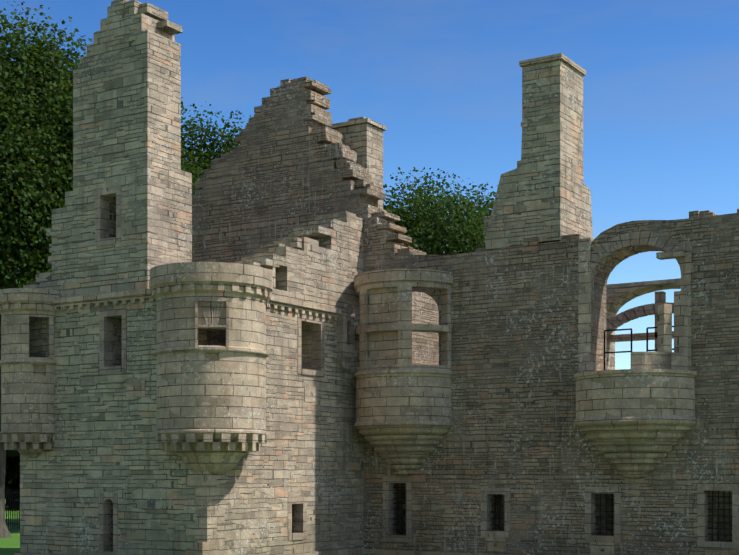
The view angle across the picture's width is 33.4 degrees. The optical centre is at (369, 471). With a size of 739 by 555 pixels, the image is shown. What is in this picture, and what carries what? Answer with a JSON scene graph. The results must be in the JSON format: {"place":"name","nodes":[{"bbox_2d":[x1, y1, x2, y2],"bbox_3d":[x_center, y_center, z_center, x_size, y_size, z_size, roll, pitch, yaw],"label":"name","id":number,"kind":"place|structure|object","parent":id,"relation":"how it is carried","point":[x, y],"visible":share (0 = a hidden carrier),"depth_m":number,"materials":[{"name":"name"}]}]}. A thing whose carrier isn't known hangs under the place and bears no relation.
{"place":"outdoors","nodes":[
{"label":"outdoors","id":0,"kind":"place"},
{"bbox_2d":[0,499,19,554],"bbox_3d":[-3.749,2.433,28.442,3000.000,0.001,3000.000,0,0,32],"label":"ground","id":1,"kind":"structure","parent":0,"point":[10,545],"depth_m":44.39,"materials":[{"name":"green plant"}]},
{"bbox_2d":[5,450,19,510],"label":"hedge leaves","id":2,"kind":"object","parent":1,"relation":"on","point":[12,474],"visible":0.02,"depth_m":79.10,"materials":[{"name":"green plant"}]},
{"bbox_2d":[5,489,19,528],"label":"fence","id":3,"kind":"object","parent":1,"relation":"on","point":[12,492],"visible":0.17,"depth_m":53.03,"materials":[{"name":"black metal"}]},
{"bbox_2d":[0,49,53,537],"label":"tree trunk","id":4,"kind":"object","parent":1,"relation":"on","point":[4,532],"visible":0.19,"depth_m":45.88,"materials":[{"name":"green plant"}]},
{"bbox_2d":[0,1,194,288],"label":"tree leaves","id":5,"kind":"object","parent":4,"relation":"attached to","point":[36,157],"visible":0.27,"depth_m":41.51,"materials":[{"name":"green plant"}]},
{"bbox_2d":[20,207,233,554],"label":"wall","id":6,"kind":"structure","parent":1,"relation":"on","point":[105,428],"depth_m":30.26,"materials":[{"name":"stone"}]},
{"bbox_2d":[0,302,54,449],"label":"corbels","id":7,"kind":"object","parent":6,"relation":"attached to","point":[11,442],"visible":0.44,"depth_m":30.85,"materials":[{"name":"stone"}]},
{"bbox_2d":[0,288,58,457],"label":"turret","id":8,"kind":"object","parent":7,"relation":"attached to","point":[27,394],"visible":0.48,"depth_m":30.80,"materials":[{"name":"stone"}]},
{"bbox_2d":[23,227,61,287],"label":"stones","id":9,"kind":"object","parent":6,"relation":"on","point":[50,232],"visible":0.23,"depth_m":31.16,"materials":[{"name":"stone"}]},
{"bbox_2d":[65,0,180,296],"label":"chimney stack","id":10,"kind":"object","parent":6,"relation":"on","point":[127,105],"visible":0.79,"depth_m":29.99,"materials":[{"name":"stone"}]},
{"bbox_2d":[78,0,181,67],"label":"stones","id":11,"kind":"object","parent":10,"relation":"on","point":[164,24],"visible":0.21,"depth_m":29.95,"materials":[{"name":"stone"}]},
{"bbox_2d":[181,170,191,261],"bbox_3d":[-5.599,-5.907,31.264,2.470,3.120,0.420,0,0,32],"label":"chimney stack","id":12,"kind":"object","parent":10,"relation":"attached to","point":[186,216],"visible":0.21,"depth_m":30.61,"materials":[{"name":"stone"}]},
{"bbox_2d":[186,474,223,554],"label":"quoins","id":13,"kind":"object","parent":6,"relation":"attached to","point":[204,497],"visible":0.75,"depth_m":28.59,"materials":[{"name":"stone"}]},
{"bbox_2d":[111,483,731,545],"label":"grilles","id":14,"kind":"object","parent":6,"relation":"on","point":[600,511],"visible":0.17,"depth_m":30.64,"materials":[{"name":"black metal"}]},
{"bbox_2d":[14,289,505,554],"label":"trim","id":15,"kind":"structure","parent":1,"relation":"on","point":[124,297],"depth_m":31.06,"materials":[{"name":"stone"}]},
{"bbox_2d":[150,262,272,474],"bbox_3d":[-3.707,-2.302,28.887,2.860,4.770,2.860,0,0,32],"label":"turret","id":16,"kind":"object","parent":15,"relation":"on","point":[216,391],"visible":0.77,"depth_m":27.81,"materials":[{"name":"stone"}]},
{"bbox_2d":[151,282,270,451],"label":"corbels","id":17,"kind":"object","parent":16,"relation":"on","point":[252,442],"visible":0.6,"depth_m":27.90,"materials":[{"name":"stone"}]},
{"bbox_2d":[195,298,228,348],"bbox_3d":[-3.534,-3.332,27.649,0.750,1.130,0.118,0,0,-8],"label":"window","id":18,"kind":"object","parent":16,"relation":"attached to","point":[212,319],"visible":0.92,"depth_m":27.63,"materials":[{"name":"stone"}]},
{"bbox_2d":[95,185,738,551],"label":"window surrounds","id":19,"kind":"object","parent":15,"relation":"on","point":[102,238],"visible":0.75,"depth_m":30.37,"materials":[{"name":"stone"}]},
{"bbox_2d":[126,379,730,554],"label":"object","id":20,"kind":"object","parent":15,"relation":"on","point":[202,548],"visible":0.67,"depth_m":30.40,"materials":[{"name":"stone"}]},
{"bbox_2d":[181,97,406,235],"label":"tree leaves","id":21,"kind":"object","parent":1,"relation":"on","point":[199,166],"depth_m":53.15,"materials":[{"name":"green plant"}]},
{"bbox_2d":[234,214,362,554],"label":"wall","id":22,"kind":"structure","parent":1,"relation":"on","point":[312,452],"depth_m":31.98,"materials":[{"name":"stone"}]},
{"bbox_2d":[235,211,355,267],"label":"steps","id":23,"kind":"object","parent":22,"relation":"on","point":[294,241],"visible":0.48,"depth_m":31.84,"materials":[{"name":"stone"}]},
{"bbox_2d":[337,312,354,368],"bbox_3d":[-0.661,-3.527,33.234,0.250,1.480,0.560,0,0,32],"label":"slit pilaster","id":24,"kind":"object","parent":22,"relation":"attached to","point":[345,338],"visible":0.88,"depth_m":33.07,"materials":[{"name":"stone"}]},
{"bbox_2d":[383,167,497,254],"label":"tree leaves","id":25,"kind":"object","parent":1,"relation":"on","point":[426,226],"depth_m":55.14,"materials":[{"name":"green plant"}]},
{"bbox_2d":[192,82,738,554],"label":"wall","id":26,"kind":"structure","parent":1,"relation":"on","point":[514,370],"depth_m":31.68,"materials":[{"name":"stone"}]},
{"bbox_2d":[192,77,331,201],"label":"stones","id":27,"kind":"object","parent":26,"relation":"attached to","point":[318,100],"depth_m":35.72,"materials":[{"name":"stone"}]},
{"bbox_2d":[330,118,385,208],"bbox_3d":[-0.325,-7.852,36.032,1.290,4.570,1.040,0,0,32],"label":"chimney","id":28,"kind":"object","parent":26,"relation":"on","point":[363,138],"visible":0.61,"depth_m":35.61,"materials":[{"name":"stone"}]},
{"bbox_2d":[348,117,365,120],"bbox_3d":[-0.191,-10.189,36.027,0.708,0.244,0.712,0,0,32],"label":"chimney cap","id":29,"kind":"object","parent":28,"relation":"on","point":[357,118],"visible":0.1,"depth_m":35.84,"materials":[{"name":"stone"}]},
{"bbox_2d":[311,126,426,254],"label":"crow steps","id":30,"kind":"object","parent":26,"relation":"on","point":[341,153],"visible":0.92,"depth_m":34.57,"materials":[{"name":"stone"}]},
{"bbox_2d":[354,269,453,476],"bbox_3d":[0.628,-2.577,32.834,2.900,5.420,1.450,0,0,32],"label":"oriel","id":31,"kind":"object","parent":26,"relation":"attached to","point":[403,423],"visible":1,"depth_m":32.35,"materials":[{"name":"stone"}]},
{"bbox_2d":[412,288,441,310],"bbox_3d":[1.075,-4.740,33.548,2.530,0.873,0.325,0,0,32],"label":"arch ring","id":32,"kind":"object","parent":26,"relation":"attached to","point":[434,294],"visible":0.25,"depth_m":32.94,"materials":[{"name":"stone"}]},
{"bbox_2d":[475,234,587,251],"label":"stones","id":33,"kind":"object","parent":26,"relation":"on","point":[530,241],"visible":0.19,"depth_m":31.40,"materials":[{"name":"stone"}]},
{"bbox_2d":[485,59,582,249],"bbox_3d":[4.321,-8.122,32.250,2.100,4.610,1.520,0,0,32],"label":"chimney","id":34,"kind":"object","parent":26,"relation":"on","point":[539,193],"visible":0.86,"depth_m":31.47,"materials":[{"name":"stone"}]},
{"bbox_2d":[483,161,520,234],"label":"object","id":35,"kind":"object","parent":34,"relation":"attached to","point":[486,229],"visible":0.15,"depth_m":32.16,"materials":[{"name":"stone"}]},
{"bbox_2d":[519,53,585,75],"bbox_3d":[4.766,-10.477,31.971,1.170,0.120,1.640,0,0,32],"label":"chimney cap","id":36,"kind":"object","parent":34,"relation":"on","point":[571,63],"visible":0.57,"depth_m":31.37,"materials":[{"name":"beige stone"}]},
{"bbox_2d":[583,183,592,237],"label":"cross wall","id":37,"kind":"structure","parent":34,"relation":"attached to","point":[587,222],"depth_m":32.58,"materials":[{"name":"stone"}]},
{"bbox_2d":[578,238,690,372],"bbox_3d":[6.457,-4.117,30.046,2.840,3.400,0.550,0,0,32],"label":"arch jamb","id":38,"kind":"object","parent":26,"relation":"attached to","point":[584,294],"visible":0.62,"depth_m":30.59,"materials":[{"name":"stone"}]},
{"bbox_2d":[573,369,696,478],"bbox_3d":[6.093,-1.102,29.371,3.040,2.570,1.520,0,0,32],"label":"oriel","id":39,"kind":"object","parent":26,"relation":"attached to","point":[634,423],"visible":0.98,"depth_m":28.89,"materials":[{"name":"stone"}]},
{"bbox_2d":[582,291,687,371],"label":"oriel stubs","id":40,"kind":"object","parent":39,"relation":"on","point":[664,357],"visible":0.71,"depth_m":28.93,"materials":[{"name":"beige stone"}]},
{"bbox_2d":[604,326,673,369],"bbox_3d":[6.640,-2.961,30.197,1.885,1.148,0.035,0,0,32],"label":"railing","id":41,"kind":"object","parent":26,"relation":"on","point":[647,328],"visible":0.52,"depth_m":30.32,"materials":[{"name":"black metal"}]},
{"bbox_2d":[591,231,693,280],"bbox_3d":[6.551,-5.292,30.120,2.910,1.113,0.325,0,0,32],"label":"arch ring","id":42,"kind":"object","parent":26,"relation":"attached to","point":[636,237],"visible":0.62,"depth_m":29.98,"materials":[{"name":"stone"}]},
{"bbox_2d":[689,209,738,217],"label":"stones","id":43,"kind":"object","parent":26,"relation":"on","point":[693,214],"visible":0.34,"depth_m":29.28,"materials":[{"name":"stone"}]},
{"bbox_2d":[503,278,731,539],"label":"wall","id":44,"kind":"structure","parent":1,"relation":"on","point":[619,296],"depth_m":38.38,"materials":[{"name":"stone"}]},
{"bbox_2d":[606,302,673,342],"bbox_3d":[8.934,-4.597,37.771,4.210,1.144,0.325,0,0,32],"label":"arch ring","id":45,"kind":"object","parent":44,"relation":"attached to","point":[620,319],"visible":0.38,"depth_m":38.13,"materials":[{"name":"stone"}]},
{"bbox_2d":[607,291,673,351],"bbox_3d":[9.100,-4.017,38.036,3.600,3.100,0.300,0,0,32],"label":"mullion","id":46,"kind":"object","parent":44,"relation":"attached to","point":[660,296],"visible":0.36,"depth_m":38.14,"materials":[{"name":"stone"}]},
{"bbox_2d":[0,0,738,369],"label":"sky","id":47,"kind":"structure","parent":0,"point":[443,78],"materials":[{"name":"blue"}]},
{"bbox_2d":[412,292,438,364],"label":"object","id":48,"kind":"structure","parent":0,"point":[425,347],"depth_m":38.90,"materials":[{"name":"stone"}]}
]}

